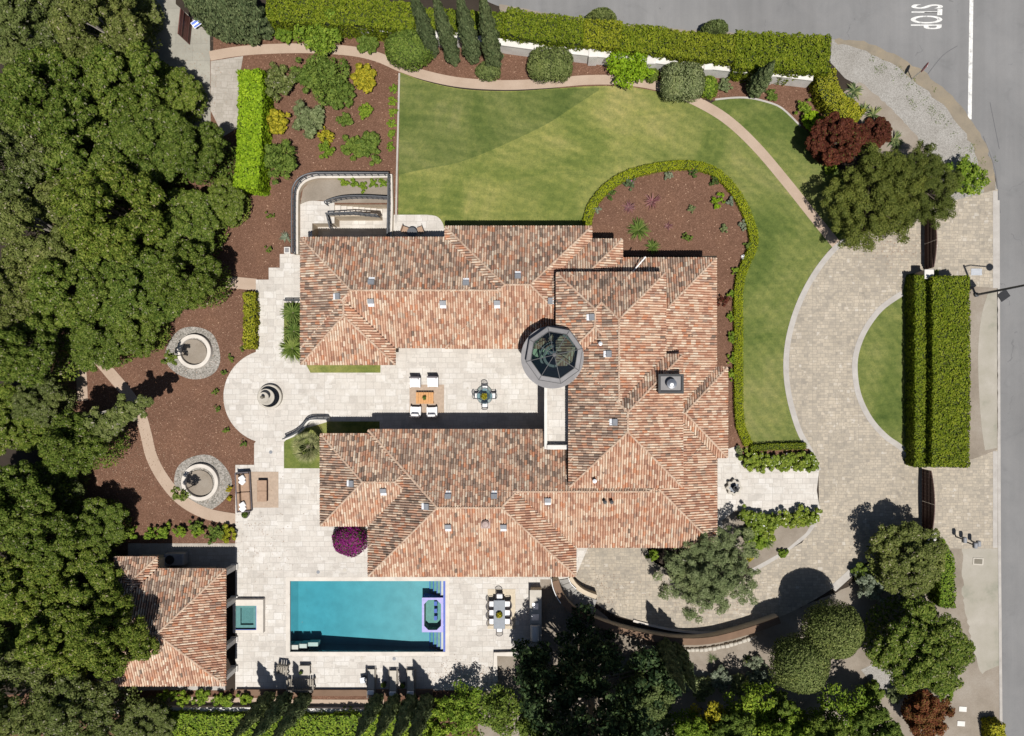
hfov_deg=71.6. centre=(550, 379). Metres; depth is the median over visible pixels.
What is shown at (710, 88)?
round shrub
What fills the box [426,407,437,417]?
armchair
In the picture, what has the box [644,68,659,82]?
round shrub
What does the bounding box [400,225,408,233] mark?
folding chair
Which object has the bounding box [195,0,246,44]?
cypress tree
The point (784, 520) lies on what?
flower bush
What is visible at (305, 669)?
side table
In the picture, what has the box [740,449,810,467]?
planting bed
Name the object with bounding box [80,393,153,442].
leaning oak
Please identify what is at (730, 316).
bed plant
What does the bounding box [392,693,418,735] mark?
cypress tree
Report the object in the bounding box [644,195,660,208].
cordyline
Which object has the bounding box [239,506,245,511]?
throw pillow
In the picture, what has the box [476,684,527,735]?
garden shrub
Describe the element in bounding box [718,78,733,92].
garden shrub
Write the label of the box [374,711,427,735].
ivy hedge
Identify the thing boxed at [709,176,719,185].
bed plant
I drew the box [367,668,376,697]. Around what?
sun lounger
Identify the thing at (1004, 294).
street lamp
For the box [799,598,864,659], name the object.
topiary tree
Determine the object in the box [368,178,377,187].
vine
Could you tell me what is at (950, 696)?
garden shrub
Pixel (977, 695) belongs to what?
dirt yard
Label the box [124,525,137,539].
bed shrub
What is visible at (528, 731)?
garden shrub
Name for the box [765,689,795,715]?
garden shrub
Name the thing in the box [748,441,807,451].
box edging
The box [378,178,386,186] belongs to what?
vine
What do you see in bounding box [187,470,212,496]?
planter soil
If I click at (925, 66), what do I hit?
stop sign
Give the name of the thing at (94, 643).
oak tree
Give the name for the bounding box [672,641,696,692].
cypress tree
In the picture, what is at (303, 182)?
court wall
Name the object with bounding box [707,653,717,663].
grass clump
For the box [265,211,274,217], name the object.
mulch plant
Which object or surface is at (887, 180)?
conifer tree
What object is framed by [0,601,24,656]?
oak tree
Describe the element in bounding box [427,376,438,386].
armchair
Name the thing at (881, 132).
plum tree
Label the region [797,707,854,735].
leafy tree
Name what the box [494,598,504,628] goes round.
dining table
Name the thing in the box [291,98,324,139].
garden shrub
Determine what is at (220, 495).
gravel ring
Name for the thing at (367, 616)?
swimming pool
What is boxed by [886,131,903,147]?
agave
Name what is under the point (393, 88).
grass tuft
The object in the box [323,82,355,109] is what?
garden shrub
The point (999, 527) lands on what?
road edge
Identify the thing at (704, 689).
garden shrub
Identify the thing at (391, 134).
grass tuft
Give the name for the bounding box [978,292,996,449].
worn track
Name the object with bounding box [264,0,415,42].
street hedge
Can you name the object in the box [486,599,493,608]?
dining chair
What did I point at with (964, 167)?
garden shrub
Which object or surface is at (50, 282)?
oak tree
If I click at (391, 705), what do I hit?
cypress tree
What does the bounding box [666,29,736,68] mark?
street hedge
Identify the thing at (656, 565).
planter wall
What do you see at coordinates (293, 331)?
sago palm
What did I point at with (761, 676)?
garden shrub
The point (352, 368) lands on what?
clipped turf
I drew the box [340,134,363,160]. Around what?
garden shrub
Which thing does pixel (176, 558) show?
condenser unit
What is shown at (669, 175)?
bed plant
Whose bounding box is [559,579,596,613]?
stone steps
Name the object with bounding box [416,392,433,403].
coffee table
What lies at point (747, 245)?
bed plant
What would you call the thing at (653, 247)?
palm plant
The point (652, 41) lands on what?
street hedge
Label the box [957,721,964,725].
stone slab
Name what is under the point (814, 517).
flower bush
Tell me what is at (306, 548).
terrace
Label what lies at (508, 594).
rug
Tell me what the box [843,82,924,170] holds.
earth strip
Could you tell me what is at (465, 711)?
garden shrub
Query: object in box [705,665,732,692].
garden shrub
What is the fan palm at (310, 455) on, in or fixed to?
on the clipped turf at (291, 460)
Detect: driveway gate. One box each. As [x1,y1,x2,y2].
[922,469,934,529]
[924,215,936,268]
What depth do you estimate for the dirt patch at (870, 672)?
53.99 m
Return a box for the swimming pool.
[286,577,448,655]
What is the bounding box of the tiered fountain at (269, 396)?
[257,385,282,408]
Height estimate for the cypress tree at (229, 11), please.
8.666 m
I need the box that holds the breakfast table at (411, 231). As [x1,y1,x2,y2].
[407,227,416,236]
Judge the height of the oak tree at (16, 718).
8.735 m
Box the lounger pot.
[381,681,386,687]
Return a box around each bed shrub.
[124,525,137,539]
[125,694,139,702]
[143,526,157,539]
[156,521,170,538]
[156,689,171,700]
[169,690,190,707]
[171,525,185,537]
[188,520,202,531]
[191,527,204,537]
[191,689,210,705]
[203,524,224,544]
[210,693,232,707]
[220,524,236,543]
[236,693,252,704]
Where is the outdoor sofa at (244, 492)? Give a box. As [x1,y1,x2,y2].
[235,471,252,512]
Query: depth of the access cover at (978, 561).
53.94 m
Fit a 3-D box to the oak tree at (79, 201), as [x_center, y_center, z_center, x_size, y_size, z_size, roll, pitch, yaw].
[-30.107,-11.324,49.465,7.680,9.571,7.040,6,90,0]
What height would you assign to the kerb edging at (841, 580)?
0.001 m
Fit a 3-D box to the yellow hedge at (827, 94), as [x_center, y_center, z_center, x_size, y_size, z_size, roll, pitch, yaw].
[21.250,-20.951,53.134,2.327,1.877,5.126,-37,90,0]
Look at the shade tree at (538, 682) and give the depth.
47.73 m
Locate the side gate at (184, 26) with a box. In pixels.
[177,8,191,44]
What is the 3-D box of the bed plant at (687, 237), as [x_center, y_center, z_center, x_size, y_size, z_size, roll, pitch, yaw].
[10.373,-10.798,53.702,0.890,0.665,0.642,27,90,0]
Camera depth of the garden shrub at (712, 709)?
50.84 m
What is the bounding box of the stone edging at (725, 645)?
[641,635,756,651]
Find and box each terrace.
[223,254,587,689]
[393,215,443,236]
[717,446,819,548]
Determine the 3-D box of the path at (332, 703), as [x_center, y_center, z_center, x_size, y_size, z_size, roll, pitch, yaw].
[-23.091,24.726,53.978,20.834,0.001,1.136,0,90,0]
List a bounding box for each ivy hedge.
[144,702,383,735]
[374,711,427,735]
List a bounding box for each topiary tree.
[768,630,830,694]
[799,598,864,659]
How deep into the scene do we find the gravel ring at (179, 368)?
53.99 m
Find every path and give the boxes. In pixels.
[75,364,87,400]
[96,362,234,524]
[112,697,383,706]
[209,43,838,246]
[226,276,256,290]
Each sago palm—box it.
[278,335,299,362]
[279,298,299,324]
[281,321,299,340]
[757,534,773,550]
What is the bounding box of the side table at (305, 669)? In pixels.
[299,664,310,674]
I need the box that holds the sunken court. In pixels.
[312,195,386,237]
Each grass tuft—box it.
[386,119,396,127]
[386,141,394,151]
[387,129,395,139]
[388,84,396,93]
[388,96,397,105]
[389,108,398,116]
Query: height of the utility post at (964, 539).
1.300 m
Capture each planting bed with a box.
[591,170,749,448]
[722,510,810,567]
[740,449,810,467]
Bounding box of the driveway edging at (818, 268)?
[783,239,845,471]
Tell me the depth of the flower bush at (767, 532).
53.19 m
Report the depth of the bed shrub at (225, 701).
53.40 m
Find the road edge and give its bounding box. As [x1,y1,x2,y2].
[997,200,1002,722]
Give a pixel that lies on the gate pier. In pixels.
(927, 273)
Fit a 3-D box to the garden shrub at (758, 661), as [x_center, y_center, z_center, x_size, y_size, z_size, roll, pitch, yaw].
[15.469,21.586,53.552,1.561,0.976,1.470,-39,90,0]
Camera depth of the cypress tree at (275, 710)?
50.64 m
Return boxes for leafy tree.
[659,708,712,735]
[710,708,756,735]
[752,707,806,735]
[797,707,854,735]
[847,699,903,735]
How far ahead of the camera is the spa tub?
53.65 m
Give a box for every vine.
[338,178,349,185]
[350,177,358,186]
[358,181,366,193]
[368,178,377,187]
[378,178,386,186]
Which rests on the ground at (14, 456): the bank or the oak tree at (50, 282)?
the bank
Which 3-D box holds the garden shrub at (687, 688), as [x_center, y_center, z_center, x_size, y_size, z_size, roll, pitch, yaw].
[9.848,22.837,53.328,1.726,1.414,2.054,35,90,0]
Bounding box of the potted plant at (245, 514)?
[241,512,249,517]
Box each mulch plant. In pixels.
[264,246,271,252]
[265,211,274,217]
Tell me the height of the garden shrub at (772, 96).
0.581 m
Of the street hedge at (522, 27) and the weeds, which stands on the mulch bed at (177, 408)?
the street hedge at (522, 27)
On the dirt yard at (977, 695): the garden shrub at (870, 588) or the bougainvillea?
the garden shrub at (870, 588)
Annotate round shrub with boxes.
[384,29,435,71]
[475,61,500,81]
[527,45,573,83]
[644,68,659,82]
[659,61,705,102]
[700,75,718,100]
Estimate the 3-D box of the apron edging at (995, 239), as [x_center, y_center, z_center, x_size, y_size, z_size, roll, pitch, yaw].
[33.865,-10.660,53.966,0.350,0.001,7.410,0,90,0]
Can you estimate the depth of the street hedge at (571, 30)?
51.75 m
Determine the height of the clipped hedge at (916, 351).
1.781 m
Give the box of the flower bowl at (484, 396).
[480,393,486,399]
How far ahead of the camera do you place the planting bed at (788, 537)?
53.96 m
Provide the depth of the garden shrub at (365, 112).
53.39 m
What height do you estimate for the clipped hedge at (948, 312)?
2.466 m
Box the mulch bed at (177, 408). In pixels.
[51,34,824,549]
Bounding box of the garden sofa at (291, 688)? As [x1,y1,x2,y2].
[286,677,315,691]
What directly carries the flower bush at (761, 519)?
on the planting bed at (788, 537)
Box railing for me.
[283,299,299,300]
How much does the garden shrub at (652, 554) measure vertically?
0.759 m
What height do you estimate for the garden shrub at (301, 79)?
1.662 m
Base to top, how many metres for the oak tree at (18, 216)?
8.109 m
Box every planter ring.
[176,334,212,368]
[181,463,219,500]
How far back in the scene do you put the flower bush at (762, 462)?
53.28 m
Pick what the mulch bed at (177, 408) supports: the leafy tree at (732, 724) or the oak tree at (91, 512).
the oak tree at (91, 512)
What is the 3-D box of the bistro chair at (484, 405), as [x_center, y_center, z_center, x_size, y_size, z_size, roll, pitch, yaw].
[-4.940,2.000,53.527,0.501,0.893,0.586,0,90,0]
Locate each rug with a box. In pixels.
[251,472,277,507]
[410,385,443,412]
[488,589,514,628]
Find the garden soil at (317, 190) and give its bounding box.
[300,179,386,203]
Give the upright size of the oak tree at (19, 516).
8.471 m
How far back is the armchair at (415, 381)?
53.52 m
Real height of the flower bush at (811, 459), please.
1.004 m
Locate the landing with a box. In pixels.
[300,201,333,236]
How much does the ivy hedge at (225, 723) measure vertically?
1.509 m
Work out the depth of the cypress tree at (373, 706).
50.84 m
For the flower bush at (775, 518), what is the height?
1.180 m
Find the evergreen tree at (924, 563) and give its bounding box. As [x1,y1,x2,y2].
[864,521,947,600]
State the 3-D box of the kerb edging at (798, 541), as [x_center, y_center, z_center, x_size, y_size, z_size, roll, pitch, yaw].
[18.082,12.502,53.970,6.959,0.001,1.079,-40,90,0]
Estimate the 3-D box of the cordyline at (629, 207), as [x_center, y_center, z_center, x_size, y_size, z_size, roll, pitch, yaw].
[5.921,-13.122,53.831,1.263,0.563,1.138,0,90,0]
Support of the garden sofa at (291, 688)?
on the terrace at (306, 548)
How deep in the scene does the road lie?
53.99 m
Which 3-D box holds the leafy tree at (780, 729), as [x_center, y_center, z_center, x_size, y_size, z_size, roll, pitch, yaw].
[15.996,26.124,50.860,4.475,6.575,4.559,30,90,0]
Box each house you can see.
[94,554,237,686]
[300,225,727,576]
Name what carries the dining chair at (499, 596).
on the rug at (508, 594)
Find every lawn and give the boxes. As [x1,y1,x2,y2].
[398,72,831,450]
[398,73,598,174]
[711,98,861,240]
[858,269,938,467]
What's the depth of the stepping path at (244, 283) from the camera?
53.98 m
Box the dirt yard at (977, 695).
[478,548,999,735]
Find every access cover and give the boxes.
[971,269,981,274]
[972,557,983,564]
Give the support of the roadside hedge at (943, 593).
on the dirt yard at (977, 695)
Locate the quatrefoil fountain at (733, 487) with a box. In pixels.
[725,479,742,495]
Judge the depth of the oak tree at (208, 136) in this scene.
49.55 m
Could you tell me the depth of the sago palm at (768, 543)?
53.46 m
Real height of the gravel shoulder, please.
0.001 m
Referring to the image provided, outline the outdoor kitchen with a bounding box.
[530,587,541,642]
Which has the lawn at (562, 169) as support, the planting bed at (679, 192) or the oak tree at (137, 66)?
the planting bed at (679, 192)
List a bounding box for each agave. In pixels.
[279,233,290,242]
[845,92,856,103]
[846,82,863,98]
[859,102,870,111]
[863,105,882,120]
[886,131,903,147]
[891,140,902,149]
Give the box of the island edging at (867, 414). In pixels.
[852,291,905,454]
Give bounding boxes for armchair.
[409,376,420,387]
[409,406,421,417]
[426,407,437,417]
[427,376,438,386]
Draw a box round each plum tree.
[805,111,869,166]
[862,116,892,147]
[900,688,954,735]
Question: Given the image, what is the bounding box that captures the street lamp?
[974,284,1023,301]
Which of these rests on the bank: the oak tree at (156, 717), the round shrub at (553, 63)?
the oak tree at (156, 717)
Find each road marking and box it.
[911,4,942,28]
[968,0,972,118]
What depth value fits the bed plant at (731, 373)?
53.59 m
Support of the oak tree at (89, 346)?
on the mulch bed at (177, 408)
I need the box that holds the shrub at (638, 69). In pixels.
[605,36,655,89]
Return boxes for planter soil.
[182,339,206,364]
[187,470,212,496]
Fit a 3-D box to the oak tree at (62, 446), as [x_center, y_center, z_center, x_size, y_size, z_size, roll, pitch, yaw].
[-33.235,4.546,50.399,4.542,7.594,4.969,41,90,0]
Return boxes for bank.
[7,690,477,735]
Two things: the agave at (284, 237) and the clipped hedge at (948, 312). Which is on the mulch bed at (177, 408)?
the agave at (284, 237)
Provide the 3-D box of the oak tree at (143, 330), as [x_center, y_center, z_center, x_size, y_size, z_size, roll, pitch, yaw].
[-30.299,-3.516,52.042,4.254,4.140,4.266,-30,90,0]
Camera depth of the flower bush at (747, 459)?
53.37 m
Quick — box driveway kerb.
[633,619,714,633]
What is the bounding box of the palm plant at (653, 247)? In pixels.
[645,239,660,254]
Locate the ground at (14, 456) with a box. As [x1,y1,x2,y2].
[0,0,996,694]
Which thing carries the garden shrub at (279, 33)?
on the mulch bed at (177, 408)
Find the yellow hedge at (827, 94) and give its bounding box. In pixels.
[808,68,866,121]
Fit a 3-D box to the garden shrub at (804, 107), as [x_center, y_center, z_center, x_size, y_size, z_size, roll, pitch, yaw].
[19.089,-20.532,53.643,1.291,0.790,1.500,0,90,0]
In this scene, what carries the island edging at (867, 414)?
on the island lawn at (881, 369)
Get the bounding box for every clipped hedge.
[904,274,928,467]
[925,274,971,467]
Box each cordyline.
[621,200,635,213]
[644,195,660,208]
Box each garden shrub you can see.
[264,60,299,102]
[264,138,298,184]
[265,108,290,134]
[272,27,296,44]
[289,57,324,93]
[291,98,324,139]
[292,8,343,61]
[300,51,351,108]
[317,126,334,144]
[317,140,334,158]
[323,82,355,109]
[335,112,353,126]
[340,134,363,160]
[350,62,376,93]
[355,130,381,165]
[356,33,378,53]
[358,102,373,119]
[422,696,454,735]
[435,679,494,735]
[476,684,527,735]
[515,713,542,735]
[619,661,641,680]
[645,549,658,561]
[673,682,690,696]
[688,701,732,730]
[693,676,714,702]
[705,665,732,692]
[717,680,778,735]
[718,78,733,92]
[729,673,754,697]
[742,655,767,673]
[743,529,768,552]
[745,669,775,692]
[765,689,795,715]
[766,89,777,101]
[768,699,812,735]
[777,549,788,557]
[794,98,811,116]
[801,110,825,130]
[812,682,875,734]
[824,164,836,174]
[850,562,872,580]
[854,560,885,603]
[861,679,885,705]
[885,687,903,704]
[938,690,953,702]
[945,154,990,195]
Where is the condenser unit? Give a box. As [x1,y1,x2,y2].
[164,551,188,565]
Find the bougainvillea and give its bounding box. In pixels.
[331,526,367,557]
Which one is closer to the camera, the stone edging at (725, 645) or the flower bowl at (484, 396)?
the flower bowl at (484, 396)
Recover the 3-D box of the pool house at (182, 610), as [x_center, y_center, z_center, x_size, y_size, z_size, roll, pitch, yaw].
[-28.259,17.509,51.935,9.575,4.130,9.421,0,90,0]
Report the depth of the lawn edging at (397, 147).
53.97 m
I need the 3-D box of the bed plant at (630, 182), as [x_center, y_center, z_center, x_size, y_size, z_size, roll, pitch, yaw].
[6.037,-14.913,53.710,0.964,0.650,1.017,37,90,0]
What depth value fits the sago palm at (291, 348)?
53.20 m
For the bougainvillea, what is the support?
on the terrace at (306, 548)
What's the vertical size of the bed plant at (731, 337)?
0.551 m
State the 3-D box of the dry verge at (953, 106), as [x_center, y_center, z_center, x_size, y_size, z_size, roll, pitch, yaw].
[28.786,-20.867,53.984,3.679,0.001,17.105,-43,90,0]
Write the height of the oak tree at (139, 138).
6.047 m
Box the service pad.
[132,0,210,126]
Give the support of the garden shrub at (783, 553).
on the planting bed at (788, 537)
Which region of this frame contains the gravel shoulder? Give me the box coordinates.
[830,39,996,199]
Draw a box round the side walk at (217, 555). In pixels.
[128,543,234,567]
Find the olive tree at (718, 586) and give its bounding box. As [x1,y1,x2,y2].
[652,525,761,623]
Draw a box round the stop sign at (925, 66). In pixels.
[911,62,928,78]
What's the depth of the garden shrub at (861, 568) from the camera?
53.22 m
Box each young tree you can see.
[160,349,184,365]
[170,484,194,501]
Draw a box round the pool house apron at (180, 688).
[119,686,224,689]
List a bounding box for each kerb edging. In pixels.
[752,513,821,570]
[831,557,865,590]
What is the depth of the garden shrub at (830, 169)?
53.46 m
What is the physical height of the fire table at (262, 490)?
0.420 m
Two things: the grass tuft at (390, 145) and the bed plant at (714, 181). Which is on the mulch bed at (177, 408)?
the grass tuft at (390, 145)
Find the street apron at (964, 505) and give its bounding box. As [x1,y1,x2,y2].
[929,189,997,548]
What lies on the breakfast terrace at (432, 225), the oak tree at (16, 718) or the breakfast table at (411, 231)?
the breakfast table at (411, 231)
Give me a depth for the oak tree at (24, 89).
47.20 m
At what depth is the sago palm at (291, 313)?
53.21 m
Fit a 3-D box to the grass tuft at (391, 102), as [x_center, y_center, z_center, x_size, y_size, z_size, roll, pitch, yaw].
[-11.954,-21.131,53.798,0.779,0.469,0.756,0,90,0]
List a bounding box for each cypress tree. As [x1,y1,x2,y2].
[182,0,229,42]
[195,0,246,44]
[213,0,262,46]
[229,0,274,39]
[231,691,275,735]
[252,691,292,735]
[273,692,311,735]
[355,693,383,735]
[374,693,400,735]
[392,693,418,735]
[408,692,433,735]
[410,0,439,58]
[432,0,460,66]
[456,0,481,64]
[478,0,503,67]
[656,637,685,693]
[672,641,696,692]
[745,60,774,97]
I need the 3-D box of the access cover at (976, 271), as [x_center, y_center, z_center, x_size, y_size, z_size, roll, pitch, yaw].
[32.435,-8.190,53.970,0.845,0.040,0.520,0,90,0]
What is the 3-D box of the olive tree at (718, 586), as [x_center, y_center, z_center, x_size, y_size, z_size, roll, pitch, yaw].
[11.168,14.027,51.630,7.776,5.049,7.324,-2,90,0]
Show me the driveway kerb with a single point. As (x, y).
(670, 629)
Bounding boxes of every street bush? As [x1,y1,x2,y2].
[585,7,616,22]
[700,19,728,35]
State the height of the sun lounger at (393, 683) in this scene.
0.660 m
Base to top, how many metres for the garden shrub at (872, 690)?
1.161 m
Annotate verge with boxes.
[499,4,831,40]
[835,38,994,192]
[936,286,997,467]
[962,549,998,673]
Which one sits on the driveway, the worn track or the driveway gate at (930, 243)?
the driveway gate at (930, 243)
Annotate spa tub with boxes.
[233,598,264,632]
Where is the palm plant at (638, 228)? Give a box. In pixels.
[627,217,651,239]
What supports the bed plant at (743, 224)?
on the planting bed at (679, 192)
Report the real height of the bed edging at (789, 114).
0.001 m
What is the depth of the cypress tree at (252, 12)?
50.76 m
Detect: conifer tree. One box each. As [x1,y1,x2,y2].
[820,141,934,251]
[883,139,964,229]
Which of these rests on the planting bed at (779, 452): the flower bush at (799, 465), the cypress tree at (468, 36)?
the flower bush at (799, 465)
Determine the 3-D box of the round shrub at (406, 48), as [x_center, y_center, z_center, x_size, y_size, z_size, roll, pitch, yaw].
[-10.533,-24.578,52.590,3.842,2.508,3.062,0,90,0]
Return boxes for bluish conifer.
[612,669,675,735]
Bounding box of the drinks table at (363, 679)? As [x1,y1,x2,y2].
[360,675,366,683]
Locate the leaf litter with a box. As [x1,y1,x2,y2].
[51,289,253,554]
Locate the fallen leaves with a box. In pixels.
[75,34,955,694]
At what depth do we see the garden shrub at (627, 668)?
53.23 m
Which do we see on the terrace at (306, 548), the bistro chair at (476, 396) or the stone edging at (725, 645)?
the bistro chair at (476, 396)
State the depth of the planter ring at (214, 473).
53.62 m
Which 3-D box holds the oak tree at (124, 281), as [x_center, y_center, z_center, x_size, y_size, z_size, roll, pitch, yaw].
[-29.456,-6.582,51.284,6.642,5.722,6.396,13,90,0]
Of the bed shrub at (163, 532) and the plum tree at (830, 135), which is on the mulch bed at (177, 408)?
the bed shrub at (163, 532)
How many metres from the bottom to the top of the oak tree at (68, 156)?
6.762 m
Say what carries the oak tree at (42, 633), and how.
on the ground at (14, 456)
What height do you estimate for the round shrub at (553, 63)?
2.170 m
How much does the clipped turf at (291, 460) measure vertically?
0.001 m
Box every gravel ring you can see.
[165,327,219,378]
[174,455,231,508]
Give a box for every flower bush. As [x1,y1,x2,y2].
[737,449,757,471]
[737,503,756,526]
[744,524,763,536]
[751,511,768,530]
[754,452,772,473]
[758,519,779,541]
[765,512,780,529]
[767,454,784,471]
[778,509,795,528]
[779,452,794,471]
[790,504,809,527]
[793,450,810,471]
[803,452,819,472]
[803,507,822,526]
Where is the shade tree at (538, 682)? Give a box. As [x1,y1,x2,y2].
[511,602,681,735]
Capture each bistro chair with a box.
[472,393,480,398]
[481,383,487,390]
[481,402,487,409]
[490,393,496,398]
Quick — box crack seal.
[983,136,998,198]
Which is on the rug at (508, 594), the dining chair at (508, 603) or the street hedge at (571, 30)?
the dining chair at (508, 603)
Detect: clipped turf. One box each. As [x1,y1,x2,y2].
[284,303,299,357]
[284,421,379,467]
[307,364,379,372]
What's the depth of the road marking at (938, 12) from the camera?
53.99 m
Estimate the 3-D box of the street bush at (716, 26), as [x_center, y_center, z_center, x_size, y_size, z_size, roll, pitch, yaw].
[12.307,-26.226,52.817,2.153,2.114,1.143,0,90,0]
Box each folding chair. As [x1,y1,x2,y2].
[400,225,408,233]
[417,225,424,232]
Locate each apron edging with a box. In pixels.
[993,191,997,287]
[993,451,997,547]
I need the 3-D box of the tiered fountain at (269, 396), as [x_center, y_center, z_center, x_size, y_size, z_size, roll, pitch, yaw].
[-21.255,1.300,53.014,1.840,1.920,1.840,0,90,0]
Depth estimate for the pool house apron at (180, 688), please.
53.99 m
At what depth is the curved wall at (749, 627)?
52.85 m
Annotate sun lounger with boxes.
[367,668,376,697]
[389,669,398,695]
[406,669,415,694]
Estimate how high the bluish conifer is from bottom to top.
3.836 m
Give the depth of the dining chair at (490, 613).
53.44 m
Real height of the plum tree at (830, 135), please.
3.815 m
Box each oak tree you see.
[0,0,92,83]
[0,44,110,154]
[0,107,74,206]
[0,179,87,273]
[0,252,56,329]
[0,312,81,388]
[0,382,49,455]
[0,459,84,550]
[0,534,80,620]
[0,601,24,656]
[0,642,87,735]
[8,504,104,569]
[10,376,77,427]
[14,598,91,683]
[25,247,110,329]
[31,105,142,205]
[33,464,89,507]
[37,408,130,476]
[37,669,141,735]
[47,0,161,77]
[48,161,182,263]
[54,547,124,623]
[62,317,138,372]
[67,496,133,556]
[70,588,160,680]
[77,34,177,120]
[93,241,187,327]
[107,301,171,358]
[108,102,198,189]
[109,695,175,735]
[129,0,165,39]
[147,62,207,125]
[147,241,233,311]
[151,187,228,269]
[165,120,236,185]
[206,175,251,228]
[863,593,975,695]
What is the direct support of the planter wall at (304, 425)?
on the terrace at (306, 548)
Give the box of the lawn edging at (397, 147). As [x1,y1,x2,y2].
[395,73,399,222]
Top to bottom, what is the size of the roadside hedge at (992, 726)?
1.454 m
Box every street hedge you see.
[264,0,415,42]
[415,7,505,38]
[502,6,561,47]
[557,14,586,51]
[582,18,622,53]
[619,23,672,59]
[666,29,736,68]
[727,29,831,86]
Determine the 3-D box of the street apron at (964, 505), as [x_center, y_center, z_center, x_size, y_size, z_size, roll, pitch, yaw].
[31.427,-0.812,53.978,5.265,0.001,27.365,0,90,0]
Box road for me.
[487,0,1023,735]
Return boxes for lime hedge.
[232,68,274,196]
[242,291,260,349]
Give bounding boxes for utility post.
[955,536,966,542]
[967,542,977,548]
[971,540,980,546]
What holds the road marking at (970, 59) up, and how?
on the road
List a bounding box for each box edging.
[582,160,758,446]
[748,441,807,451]
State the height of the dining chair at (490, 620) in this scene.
0.894 m
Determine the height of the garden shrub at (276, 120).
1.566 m
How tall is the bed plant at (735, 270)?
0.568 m
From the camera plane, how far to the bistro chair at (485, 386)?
53.45 m
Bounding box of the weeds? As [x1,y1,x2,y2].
[869,55,997,163]
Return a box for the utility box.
[284,247,290,253]
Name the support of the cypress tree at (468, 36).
on the mulch bed at (177, 408)
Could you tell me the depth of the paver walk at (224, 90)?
53.99 m
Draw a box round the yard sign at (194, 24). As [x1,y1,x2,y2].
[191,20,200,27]
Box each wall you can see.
[112,705,363,712]
[236,689,432,695]
[282,417,329,439]
[291,172,393,254]
[358,29,812,87]
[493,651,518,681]
[551,577,780,644]
[568,577,596,598]
[642,548,670,574]
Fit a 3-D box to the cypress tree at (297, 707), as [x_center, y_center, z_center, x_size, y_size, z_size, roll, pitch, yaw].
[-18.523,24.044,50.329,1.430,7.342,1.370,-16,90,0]
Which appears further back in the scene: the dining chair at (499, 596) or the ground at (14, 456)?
the ground at (14, 456)
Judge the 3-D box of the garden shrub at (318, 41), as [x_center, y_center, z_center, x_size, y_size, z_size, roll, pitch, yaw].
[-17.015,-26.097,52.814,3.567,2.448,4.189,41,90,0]
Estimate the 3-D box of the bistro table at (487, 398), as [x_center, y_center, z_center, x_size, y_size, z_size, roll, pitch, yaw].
[-4.940,1.268,53.609,1.200,0.730,1.200,0,90,0]
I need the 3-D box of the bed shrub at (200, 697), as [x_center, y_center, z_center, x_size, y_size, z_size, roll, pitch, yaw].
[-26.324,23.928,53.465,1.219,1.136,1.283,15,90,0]
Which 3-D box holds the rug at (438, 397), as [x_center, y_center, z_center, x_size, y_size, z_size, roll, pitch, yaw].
[-9.409,1.462,53.967,2.632,0.010,2.145,0,90,0]
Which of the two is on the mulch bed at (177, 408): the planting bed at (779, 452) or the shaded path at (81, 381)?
the shaded path at (81, 381)
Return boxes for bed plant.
[593,206,601,213]
[605,189,616,200]
[623,176,635,190]
[664,171,673,180]
[682,232,692,241]
[687,205,695,213]
[688,166,697,177]
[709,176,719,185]
[711,192,724,208]
[717,295,730,306]
[720,223,727,232]
[725,196,733,205]
[726,290,734,297]
[726,311,733,321]
[727,352,735,363]
[728,331,734,343]
[728,368,734,381]
[731,267,738,274]
[735,445,742,454]
[738,219,746,230]
[743,242,750,248]
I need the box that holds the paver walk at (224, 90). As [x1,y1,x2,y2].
[211,56,242,135]
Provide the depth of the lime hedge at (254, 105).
52.02 m
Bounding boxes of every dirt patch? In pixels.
[602,659,710,677]
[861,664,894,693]
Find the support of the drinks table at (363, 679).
on the terrace at (306, 548)
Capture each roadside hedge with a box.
[927,536,956,608]
[980,716,1006,735]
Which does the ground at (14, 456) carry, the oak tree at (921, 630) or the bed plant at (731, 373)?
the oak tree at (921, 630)
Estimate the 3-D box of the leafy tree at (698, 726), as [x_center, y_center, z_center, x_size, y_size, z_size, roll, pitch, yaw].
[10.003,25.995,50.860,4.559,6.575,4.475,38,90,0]
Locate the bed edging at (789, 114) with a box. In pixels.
[715,97,800,125]
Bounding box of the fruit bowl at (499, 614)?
[496,611,502,617]
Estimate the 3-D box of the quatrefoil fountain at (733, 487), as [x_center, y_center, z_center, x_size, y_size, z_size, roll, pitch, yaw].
[13.910,8.190,53.403,1.170,1.150,1.170,22,90,0]
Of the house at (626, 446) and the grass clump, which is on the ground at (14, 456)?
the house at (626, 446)
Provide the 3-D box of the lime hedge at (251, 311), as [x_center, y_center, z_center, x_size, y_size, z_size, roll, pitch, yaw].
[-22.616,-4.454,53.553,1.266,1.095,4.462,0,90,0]
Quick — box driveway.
[576,217,935,630]
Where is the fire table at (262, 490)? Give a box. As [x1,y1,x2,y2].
[257,480,267,501]
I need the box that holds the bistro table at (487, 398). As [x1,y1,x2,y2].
[477,388,492,403]
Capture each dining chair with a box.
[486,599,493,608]
[486,608,493,616]
[486,617,493,625]
[496,592,502,599]
[496,629,502,635]
[505,599,511,608]
[505,609,511,616]
[505,617,511,625]
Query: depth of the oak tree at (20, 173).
47.55 m
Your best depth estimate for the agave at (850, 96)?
53.80 m
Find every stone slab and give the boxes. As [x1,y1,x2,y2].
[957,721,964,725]
[959,706,966,711]
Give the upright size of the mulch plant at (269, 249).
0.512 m
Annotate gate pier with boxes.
[914,269,933,278]
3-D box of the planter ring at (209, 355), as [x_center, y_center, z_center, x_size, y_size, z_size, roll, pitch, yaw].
[-26.994,-2.131,53.810,2.600,0.380,2.600,0,90,0]
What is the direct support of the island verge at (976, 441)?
on the street apron at (964, 505)
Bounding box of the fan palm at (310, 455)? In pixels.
[291,431,319,464]
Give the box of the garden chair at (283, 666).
[276,662,290,675]

